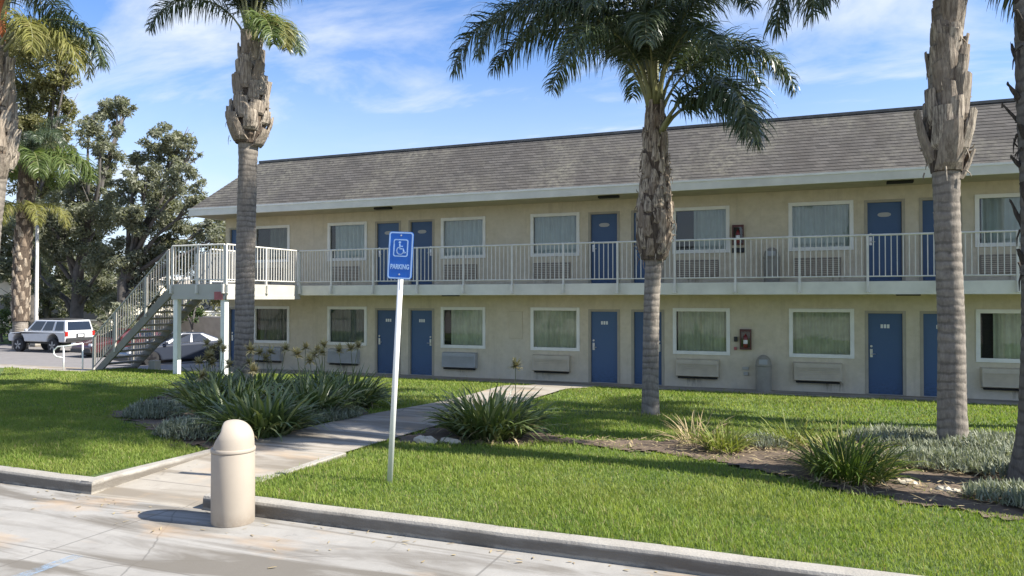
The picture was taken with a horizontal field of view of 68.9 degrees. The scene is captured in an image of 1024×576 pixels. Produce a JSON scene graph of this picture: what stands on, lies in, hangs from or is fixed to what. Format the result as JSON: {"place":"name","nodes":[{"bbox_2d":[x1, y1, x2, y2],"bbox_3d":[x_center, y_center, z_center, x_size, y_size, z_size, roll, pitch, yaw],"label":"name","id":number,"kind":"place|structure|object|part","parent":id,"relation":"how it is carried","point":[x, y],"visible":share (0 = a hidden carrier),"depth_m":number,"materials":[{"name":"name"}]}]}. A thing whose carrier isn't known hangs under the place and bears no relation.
{"place":"outdoors","nodes":[
{"label":"outdoors","id":0,"kind":"place"},
{"bbox_2d":[0,334,96,344],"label":"verge","id":1,"kind":"structure","parent":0,"point":[5,337],"depth_m":50.73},
{"bbox_2d":[6,22,90,327],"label":"eucalyptus tree","id":2,"kind":"object","parent":1,"relation":"on","point":[43,86],"visible":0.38,"depth_m":53.47,"materials":[{"name":"green plant"}]},
{"bbox_2d":[0,199,133,320],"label":"eucalyptus tree","id":3,"kind":"object","parent":1,"relation":"on","point":[47,307],"visible":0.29,"depth_m":56.25,"materials":[{"name":"green plant"}]},
{"bbox_2d":[9,94,139,318],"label":"eucalyptus tree","id":4,"kind":"object","parent":1,"relation":"on","point":[91,214],"visible":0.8,"depth_m":49.64,"materials":[{"name":"green plant"}]},
{"bbox_2d":[0,364,97,371],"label":"side pavement","id":5,"kind":"structure","parent":0,"point":[47,367],"depth_m":22.67,"materials":[{"name":"concrete"}]},
{"bbox_2d":[53,343,83,369],"bbox_3d":[-13.020,2.037,21.900,0.930,0.872,0.056,0,-1,4],"label":"pipe handrail","id":6,"kind":"object","parent":5,"relation":"on","point":[64,346],"visible":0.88,"depth_m":21.88,"materials":[{"name":"white metal"}]},
{"bbox_2d":[0,333,218,369],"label":"side parking lot","id":7,"kind":"structure","parent":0,"point":[37,356],"depth_m":36.21,"materials":[{"name":"grey asphalt"}]},
{"bbox_2d":[30,208,53,346],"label":"lamp post","id":8,"kind":"object","parent":7,"relation":"on","point":[36,315],"visible":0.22,"depth_m":45.99,"materials":[{"name":"metal"}]},
{"bbox_2d":[8,318,94,352],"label":"parked car","id":9,"kind":"object","parent":7,"relation":"on","point":[50,334],"visible":0.84,"depth_m":41.01,"materials":[{"name":"white paint"}]},
{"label":"side window","id":10,"kind":"part","parent":9,"relation":"part of","materials":[{"name":"black glass"}]},
{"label":"side window","id":11,"kind":"part","parent":9,"relation":"part of","materials":[{"name":"black glass"}]},
{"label":"side window","id":12,"kind":"part","parent":9,"relation":"part of","materials":[{"name":"black glass"}]},
{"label":"rear window","id":13,"kind":"part","parent":9,"relation":"part of","materials":[{"name":"black glass"}]},
{"bbox_2d":[0,276,191,333],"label":"office building","id":14,"kind":"structure","parent":7,"relation":"on","point":[6,287],"depth_m":64.28,"materials":[{"name":"paint"}]},
{"bbox_2d":[51,303,68,317],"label":"window","id":15,"kind":"structure","parent":14,"relation":"in","point":[54,311],"depth_m":63.10,"materials":[{"name":"grey glass"}]},
{"bbox_2d":[84,305,99,320],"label":"window","id":16,"kind":"structure","parent":14,"relation":"in","point":[89,316],"depth_m":62.35,"materials":[{"name":"grey glass"}]},
{"bbox_2d":[70,328,160,356],"bbox_3d":[-20.440,2.821,39.342,2.060,1.378,4.680,0,-1,29],"label":"parked car","id":17,"kind":"object","parent":7,"relation":"on","point":[87,348],"visible":0.38,"depth_m":37.75,"materials":[{"name":"white paint"}]},
{"bbox_2d":[113,332,219,364],"bbox_3d":[-14.880,2.640,32.975,2.060,1.378,4.680,-1,-1,41],"label":"parked car","id":18,"kind":"object","parent":7,"relation":"on","point":[191,345],"visible":0.49,"depth_m":32.46,"materials":[{"name":"silver metal"}]},
{"bbox_3d":[-14.379,2.186,32.405,0.160,0.365,0.994,-1,-1,41],"label":"side window","id":19,"kind":"part","parent":18,"relation":"part of","materials":[{"name":"black glass"}]},
{"bbox_3d":[-13.779,2.188,33.086,0.160,0.343,0.826,-1,-1,41],"label":"side window","id":20,"kind":"part","parent":18,"relation":"part of","materials":[{"name":"black glass"}]},
{"bbox_2d":[134,315,219,337],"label":"block wall","id":21,"kind":"structure","parent":7,"relation":"on","point":[209,325],"depth_m":47.61,"materials":[{"name":"grey concrete"}]},
{"bbox_2d":[161,368,298,373],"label":"stair pavement","id":22,"kind":"structure","parent":0,"point":[195,369],"depth_m":24.01,"materials":[{"name":"concrete"}]},
{"bbox_2d":[81,383,591,509],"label":"path","id":23,"kind":"structure","parent":0,"point":[186,485],"depth_m":9.29,"materials":[{"name":"concrete"}]},
{"bbox_2d":[32,390,656,575],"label":"leaf litter","id":24,"kind":"object","parent":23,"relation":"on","point":[367,532],"visible":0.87,"depth_m":5.97,"materials":[{"name":"brown plant"}]},
{"bbox_2d":[0,483,696,575],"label":"parking lot","id":25,"kind":"structure","parent":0,"point":[90,536],"depth_m":5.80,"materials":[{"name":"concrete"}]},
{"bbox_2d":[0,438,261,493],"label":"kerb","id":26,"kind":"structure","parent":25,"relation":"on","point":[78,484],"depth_m":7.78,"materials":[{"name":"concrete"}]},
{"bbox_2d":[210,419,255,527],"bbox_3d":[-2.438,1.598,6.529,0.374,0.890,0.374,0,-1,21],"label":"bollard","id":27,"kind":"object","parent":25,"relation":"on","point":[232,450],"visible":1,"depth_m":6.38,"materials":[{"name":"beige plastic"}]},
{"bbox_2d":[203,493,919,575],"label":"kerb","id":28,"kind":"structure","parent":25,"relation":"on","point":[676,559],"depth_m":5.71,"materials":[{"name":"concrete"}]},
{"bbox_2d":[5,0,1015,277],"label":"sky","id":29,"kind":"structure","parent":0,"point":[373,76],"materials":[{"name":"blue"}]},
{"bbox_2d":[0,366,1023,575],"bbox_3d":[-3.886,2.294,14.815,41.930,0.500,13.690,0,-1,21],"label":"lawn","id":30,"kind":"structure","parent":0,"point":[684,485],"depth_m":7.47,"materials":[{"name":"green plant"}]},
{"bbox_2d":[0,308,28,342],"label":"bush","id":31,"kind":"object","parent":30,"relation":"on","point":[4,326],"visible":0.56,"depth_m":48.77,"materials":[{"name":"green plant"}]},
{"bbox_2d":[2,114,100,349],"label":"palm tree","id":32,"kind":"object","parent":30,"relation":"on","point":[26,206],"visible":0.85,"depth_m":43.19,"materials":[{"name":"green plant"}]},
{"bbox_2d":[0,0,117,247],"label":"palm tree","id":33,"kind":"object","parent":30,"relation":"on","point":[49,28],"visible":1,"depth_m":12.98,"materials":[{"name":"green plant"}]},
{"bbox_2d":[91,302,149,334],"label":"bush","id":34,"kind":"object","parent":30,"relation":"on","point":[103,319],"visible":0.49,"depth_m":44.61,"materials":[{"name":"green plant"}]},
{"bbox_2d":[92,249,205,369],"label":"staircase","id":35,"kind":"structure","parent":30,"relation":"on","point":[149,315],"depth_m":21.92,"materials":[{"name":"metal"}]},
{"bbox_2d":[97,121,225,327],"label":"eucalyptus tree","id":36,"kind":"object","parent":30,"relation":"on","point":[136,263],"visible":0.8,"depth_m":46.42,"materials":[{"name":"green plant"}]},
{"bbox_2d":[181,300,204,331],"bbox_3d":[-16.863,2.089,38.773,1.912,3.088,1.684,0,-1,21],"label":"tree","id":37,"kind":"object","parent":30,"relation":"on","point":[196,312],"visible":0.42,"depth_m":38.59,"materials":[{"name":"green plant"}]},
{"bbox_2d":[178,281,220,315],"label":"office building","id":38,"kind":"structure","parent":30,"relation":"on","point":[209,309],"depth_m":70.70,"materials":[{"name":"white paint"}]},
{"bbox_2d":[190,299,214,311],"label":"window","id":39,"kind":"structure","parent":38,"relation":"in","point":[209,308],"depth_m":70.65,"materials":[{"name":"grey glass"}]},
{"bbox_2d":[192,299,220,315],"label":"treeline","id":40,"kind":"object","parent":30,"relation":"on","point":[216,309],"visible":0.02,"depth_m":70.27,"materials":[{"name":"green plant"}]},
{"bbox_2d":[191,221,225,310],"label":"garden tree","id":41,"kind":"object","parent":30,"relation":"on","point":[215,302],"visible":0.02,"depth_m":48.53,"materials":[{"name":"green plant"}]},
{"bbox_2d":[107,394,368,448],"bbox_3d":[-5.241,2.140,13.345,5.880,0.230,6.580,0,-1,21],"label":"planting bed","id":42,"kind":"object","parent":30,"relation":"on","point":[192,441],"visible":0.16,"depth_m":11.40,"materials":[{"name":"soil"}]},
{"bbox_2d":[121,396,187,418],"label":"silver shrub","id":43,"kind":"object","parent":42,"relation":"on","point":[154,407],"visible":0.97,"depth_m":12.14,"materials":[{"name":"green plant"}]},
{"bbox_2d":[151,414,220,439],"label":"silver shrub","id":44,"kind":"object","parent":42,"relation":"on","point":[169,426],"visible":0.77,"depth_m":9.95,"materials":[{"name":"green plant"}]},
{"bbox_2d":[151,349,261,408],"bbox_3d":[-5.497,1.742,13.607,2.180,1.298,2.100,0,-1,21],"label":"agapanthus","id":45,"kind":"object","parent":42,"relation":"on","point":[211,362],"visible":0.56,"depth_m":13.59,"materials":[{"name":"green plant"}]},
{"bbox_2d":[161,336,256,392],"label":"agapanthus","id":46,"kind":"object","parent":42,"relation":"on","point":[190,375],"visible":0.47,"depth_m":15.45,"materials":[{"name":"green plant"}]},
{"bbox_2d":[144,0,309,379],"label":"palm tree","id":47,"kind":"object","parent":42,"relation":"on","point":[249,120],"visible":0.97,"depth_m":15.96,"materials":[{"name":"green plant"}]},
{"bbox_2d":[165,339,296,420],"bbox_3d":[-4.190,1.516,11.504,2.295,1.447,2.064,0,-1,21],"label":"agapanthus","id":48,"kind":"object","parent":42,"relation":"on","point":[205,402],"visible":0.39,"depth_m":11.45,"materials":[{"name":"green plant"}]},
{"bbox_2d":[207,342,305,396],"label":"agapanthus","id":49,"kind":"object","parent":42,"relation":"on","point":[230,362],"visible":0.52,"depth_m":14.09,"materials":[{"name":"green plant"}]},
{"bbox_2d":[179,378,334,445],"bbox_3d":[-3.433,1.717,10.305,2.098,0.989,2.101,0,-1,21],"label":"agapanthus","id":50,"kind":"object","parent":42,"relation":"on","point":[275,417],"visible":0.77,"depth_m":10.06,"materials":[{"name":"green plant"}]},
{"bbox_2d":[242,346,374,417],"bbox_3d":[-3.399,1.579,12.250,2.376,1.307,2.241,0,-1,21],"label":"agapanthus","id":51,"kind":"object","parent":42,"relation":"on","point":[325,397],"visible":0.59,"depth_m":12.17,"materials":[{"name":"green plant"}]},
{"bbox_2d":[296,411,326,427],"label":"silver shrub","id":52,"kind":"object","parent":42,"relation":"on","point":[315,422],"visible":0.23,"depth_m":11.15,"materials":[{"name":"green plant"}]},
{"bbox_2d":[285,337,364,388],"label":"agapanthus","id":53,"kind":"object","parent":42,"relation":"on","point":[318,350],"visible":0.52,"depth_m":15.27,"materials":[{"name":"green plant"}]},
{"bbox_2d":[314,401,363,421],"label":"silver shrub","id":54,"kind":"object","parent":42,"relation":"on","point":[338,413],"visible":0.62,"depth_m":11.76,"materials":[{"name":"green plant"}]},
{"bbox_2d":[292,339,401,407],"bbox_3d":[-3.038,1.636,13.811,2.287,1.377,2.234,0,-1,-28],"label":"agapanthus","id":55,"kind":"object","parent":42,"relation":"on","point":[375,394],"visible":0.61,"depth_m":13.69,"materials":[{"name":"green plant"}]},
{"bbox_2d":[260,452,345,481],"bbox_3d":[-2.394,2.107,7.976,0.100,0.315,2.040,0,-1,21],"label":"path edging","id":56,"kind":"object","parent":30,"relation":"on","point":[324,459],"visible":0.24,"depth_m":8.36,"materials":[{"name":"concrete"}]},
{"bbox_2d":[387,231,413,483],"bbox_3d":[-1.166,0.757,7.482,0.262,2.642,0.076,3,0,13],"label":"parking sign","id":57,"kind":"object","parent":30,"relation":"on","point":[400,256],"visible":1,"depth_m":7.46,"materials":[{"name":"metal"}]},
{"bbox_2d":[397,427,561,445],"bbox_3d":[-0.395,2.084,10.571,2.030,0.097,2.450,0,-1,21],"label":"planting bed","id":58,"kind":"object","parent":30,"relation":"on","point":[440,434],"visible":0.44,"depth_m":10.43,"materials":[{"name":"soil"}]},
{"bbox_2d":[413,435,437,444],"bbox_3d":[-1.157,2.018,9.936,0.373,0.104,0.241,-1,-1,37],"label":"rock","id":59,"kind":"object","parent":58,"relation":"on","point":[421,439],"visible":0.91,"depth_m":9.86,"materials":[{"name":"stone"}]},
{"bbox_2d":[440,437,460,444],"bbox_3d":[-0.821,2.033,9.948,0.323,0.085,0.192,0,-1,23],"label":"rock","id":60,"kind":"object","parent":58,"relation":"on","point":[452,440],"visible":0.76,"depth_m":9.89,"materials":[{"name":"stone"}]},
{"bbox_2d":[412,357,566,445],"bbox_3d":[-0.309,1.655,10.593,2.329,1.371,2.342,0,-1,21],"label":"agapanthus","id":61,"kind":"object","parent":58,"relation":"on","point":[496,418],"visible":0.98,"depth_m":10.27,"materials":[{"name":"green plant"}]},
{"bbox_2d":[169,98,1021,400],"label":"motel building","id":62,"kind":"structure","parent":30,"relation":"on","point":[525,252],"depth_m":20.30,"materials":[{"name":"beige paint"}]},
{"bbox_2d":[228,307,234,365],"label":"door","id":63,"kind":"structure","parent":62,"relation":"in","point":[231,322],"depth_m":25.83,"materials":[{"name":"blue paint"}]},
{"bbox_2d":[228,228,236,283],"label":"door","id":64,"kind":"structure","parent":62,"relation":"in","point":[232,231],"depth_m":25.86,"materials":[{"name":"blue paint"}]},
{"bbox_2d":[254,306,289,343],"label":"window","id":65,"kind":"structure","parent":62,"relation":"in","point":[271,323],"depth_m":25.27,"materials":[{"name":"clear glass"}]},
{"bbox_2d":[255,225,289,262],"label":"window","id":66,"kind":"structure","parent":62,"relation":"in","point":[274,236],"depth_m":25.31,"materials":[{"name":"clear glass"}]},
{"bbox_2d":[327,306,366,345],"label":"window","id":67,"kind":"structure","parent":62,"relation":"in","point":[346,324],"depth_m":24.21,"materials":[{"name":"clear glass"}]},
{"bbox_2d":[327,221,366,260],"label":"window","id":68,"kind":"structure","parent":62,"relation":"in","point":[342,235],"depth_m":24.23,"materials":[{"name":"clear glass"}]},
{"bbox_2d":[375,308,400,373],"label":"door","id":69,"kind":"structure","parent":62,"relation":"in","point":[385,318],"depth_m":23.62,"materials":[{"name":"blue paint"}]},
{"bbox_2d":[375,221,400,284],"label":"door","id":70,"kind":"structure","parent":62,"relation":"in","point":[382,228],"depth_m":23.69,"materials":[{"name":"blue paint"}]},
{"bbox_2d":[408,308,433,375],"bbox_3d":[-2.793,1.666,23.135,0.900,2.070,0.119,0,-1,21],"label":"door","id":71,"kind":"structure","parent":62,"relation":"in","point":[420,320],"depth_m":23.15,"materials":[{"name":"blue paint"}]},
{"bbox_2d":[408,219,433,284],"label":"door","id":72,"kind":"structure","parent":62,"relation":"in","point":[423,230],"depth_m":23.17,"materials":[{"name":"blue paint"}]},
{"bbox_2d":[441,307,485,348],"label":"window","id":73,"kind":"structure","parent":62,"relation":"in","point":[461,327],"depth_m":22.68,"materials":[{"name":"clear glass"}]},
{"bbox_2d":[441,216,485,258],"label":"window","id":74,"kind":"structure","parent":62,"relation":"in","point":[456,231],"depth_m":22.71,"materials":[{"name":"clear glass"}]},
{"bbox_2d":[530,307,579,350],"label":"window","id":75,"kind":"structure","parent":62,"relation":"in","point":[551,328],"depth_m":21.60,"materials":[{"name":"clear glass"}]},
{"bbox_2d":[530,212,579,256],"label":"window","id":76,"kind":"structure","parent":62,"relation":"in","point":[547,227],"depth_m":21.65,"materials":[{"name":"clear glass"}]},
{"bbox_2d":[588,309,619,383],"bbox_3d":[2.602,1.635,21.021,0.910,2.070,0.119,0,-1,21],"label":"door","id":77,"kind":"structure","parent":62,"relation":"in","point":[603,324],"depth_m":21.03,"materials":[{"name":"blue paint"}]},
{"bbox_2d":[588,211,619,282],"bbox_3d":[2.602,-1.129,21.060,0.910,2.040,0.119,0,-1,21],"label":"door","id":78,"kind":"structure","parent":62,"relation":"in","point":[602,226],"depth_m":21.08,"materials":[{"name":"blue paint"}]},
{"bbox_2d":[631,309,663,385],"bbox_3d":[3.747,1.629,20.572,0.910,2.070,0.119,0,-1,21],"label":"door","id":79,"kind":"structure","parent":62,"relation":"in","point":[636,315],"depth_m":20.66,"materials":[{"name":"blue paint"}]},
{"bbox_2d":[631,210,663,282],"bbox_3d":[3.747,-1.136,20.611,0.910,2.040,0.119,0,-1,21],"label":"door","id":80,"kind":"structure","parent":62,"relation":"in","point":[640,273],"depth_m":20.71,"materials":[{"name":"blue paint"}]},
{"bbox_2d":[672,205,729,253],"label":"window","id":81,"kind":"structure","parent":62,"relation":"in","point":[706,222],"depth_m":20.13,"materials":[{"name":"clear glass"}]},
{"bbox_2d":[673,308,729,354],"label":"window","id":82,"kind":"structure","parent":62,"relation":"in","point":[696,331],"depth_m":20.10,"materials":[{"name":"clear glass"}]},
{"bbox_2d":[763,247,779,281],"bbox_3d":[6.625,-0.588,19.053,0.402,0.899,0.408,0,-1,21],"label":"trash bin","id":83,"kind":"object","parent":62,"relation":"on","point":[769,262],"visible":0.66,"depth_m":18.89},
{"bbox_2d":[788,200,853,250],"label":"window","id":84,"kind":"structure","parent":62,"relation":"in","point":[818,218],"depth_m":19.04,"materials":[{"name":"clear glass"}]},
{"bbox_2d":[789,308,854,358],"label":"window","id":85,"kind":"structure","parent":62,"relation":"in","point":[813,332],"depth_m":19.01,"materials":[{"name":"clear glass"}]},
{"bbox_2d":[864,199,905,280],"bbox_3d":[9.213,-1.166,18.470,0.910,2.040,0.119,0,-1,21],"label":"door","id":86,"kind":"structure","parent":62,"relation":"in","point":[885,216],"depth_m":18.47,"materials":[{"name":"blue paint"}]},
{"bbox_2d":[865,311,906,395],"bbox_3d":[9.213,1.598,18.430,0.910,2.070,0.119,0,-1,21],"label":"door","id":87,"kind":"structure","parent":62,"relation":"in","point":[885,331],"depth_m":18.44,"materials":[{"name":"blue paint"}]},
{"bbox_2d":[920,311,937,396],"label":"door","id":88,"kind":"structure","parent":62,"relation":"in","point":[928,319],"depth_m":18.08,"materials":[{"name":"blue paint"}]},
{"bbox_2d":[919,196,962,280],"bbox_3d":[10.339,-1.173,18.028,0.910,2.040,0.119,0,-1,21],"label":"door","id":89,"kind":"structure","parent":62,"relation":"in","point":[926,220],"depth_m":18.13,"materials":[{"name":"blue paint"}]},
{"bbox_2d":[974,193,1020,246],"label":"window","id":90,"kind":"structure","parent":62,"relation":"in","point":[993,212],"depth_m":17.65,"materials":[{"name":"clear glass"}]},
{"bbox_2d":[975,309,1021,362],"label":"window","id":91,"kind":"structure","parent":62,"relation":"in","point":[998,331],"depth_m":17.61,"materials":[{"name":"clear glass"}]},
{"bbox_2d":[446,0,802,415],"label":"palm tree","id":92,"kind":"object","parent":30,"relation":"on","point":[649,37],"visible":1,"depth_m":12.67,"materials":[{"name":"green plant"}]},
{"bbox_2d":[537,437,1023,519],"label":"planting bed","id":93,"kind":"object","parent":30,"relation":"on","point":[930,474],"visible":0.46,"depth_m":8.04,"materials":[{"name":"soil"}]},
{"bbox_2d":[648,407,733,446],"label":"sedge tuft","id":94,"kind":"object","parent":93,"relation":"on","point":[685,429],"visible":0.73,"depth_m":9.95,"materials":[{"name":"green plant"}]},
{"bbox_2d":[677,420,762,454],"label":"sedge tuft","id":95,"kind":"object","parent":93,"relation":"on","point":[734,444],"visible":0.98,"depth_m":9.34,"materials":[{"name":"green plant"}]},
{"bbox_2d":[743,405,837,447],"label":"sedge tuft","id":96,"kind":"object","parent":93,"relation":"on","point":[791,435],"visible":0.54,"depth_m":9.84,"materials":[{"name":"green plant"}]},
{"bbox_2d":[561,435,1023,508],"bbox_3d":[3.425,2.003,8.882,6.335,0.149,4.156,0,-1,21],"label":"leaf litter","id":97,"kind":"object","parent":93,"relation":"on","point":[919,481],"visible":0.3,"depth_m":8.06,"materials":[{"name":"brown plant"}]},
{"bbox_2d":[764,416,912,469],"bbox_3d":[3.642,1.781,8.380,1.476,0.706,1.498,0,-1,-14],"label":"sedge tuft","id":98,"kind":"object","parent":93,"relation":"on","point":[824,439],"visible":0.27,"depth_m":8.45,"materials":[{"name":"green plant"}]},
{"bbox_2d":[766,422,933,496],"bbox_3d":[3.465,1.762,7.797,1.572,0.730,1.530,0,-1,0],"label":"sedge tuft","id":99,"kind":"object","parent":93,"relation":"on","point":[875,469],"visible":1,"depth_m":7.67,"materials":[{"name":"green plant"}]},
{"bbox_2d":[733,422,1023,506],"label":"ground cover","id":100,"kind":"object","parent":93,"relation":"on","point":[991,451],"visible":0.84,"depth_m":8.54,"materials":[{"name":"green plant"}]},
{"bbox_2d":[761,0,1013,449],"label":"palm tree","id":101,"kind":"object","parent":93,"relation":"on","point":[945,128],"visible":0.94,"depth_m":9.52,"materials":[{"name":"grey plant"}]},
{"bbox_2d":[893,478,919,484],"bbox_3d":[4.011,1.968,7.585,0.252,0.066,0.154,0,-1,17],"label":"rock","id":102,"kind":"object","parent":93,"relation":"on","point":[904,480],"visible":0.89,"depth_m":7.55,"materials":[{"name":"stone"}]},
{"bbox_2d":[935,485,961,491],"bbox_3d":[4.274,1.967,7.317,0.237,0.056,0.126,-1,-1,34],"label":"rock","id":103,"kind":"object","parent":93,"relation":"on","point":[944,487],"visible":0.95,"depth_m":7.29,"materials":[{"name":"stone"}]},
{"bbox_2d":[1001,0,1023,481],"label":"palm tree","id":104,"kind":"object","parent":93,"relation":"on","point":[1015,470],"visible":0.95,"depth_m":7.59,"materials":[{"name":"brown plant"}]},
{"bbox_2d":[194,366,1017,404],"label":"walkway pavement","id":105,"kind":"structure","parent":0,"point":[888,397],"depth_m":19.70,"materials":[{"name":"concrete"}]},
{"bbox_2d":[755,355,771,391],"bbox_3d":[6.455,2.179,19.155,0.402,0.929,0.408,0,-1,21],"label":"trash bin","id":106,"kind":"object","parent":105,"relation":"on","point":[763,364],"visible":1,"depth_m":19.00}
]}

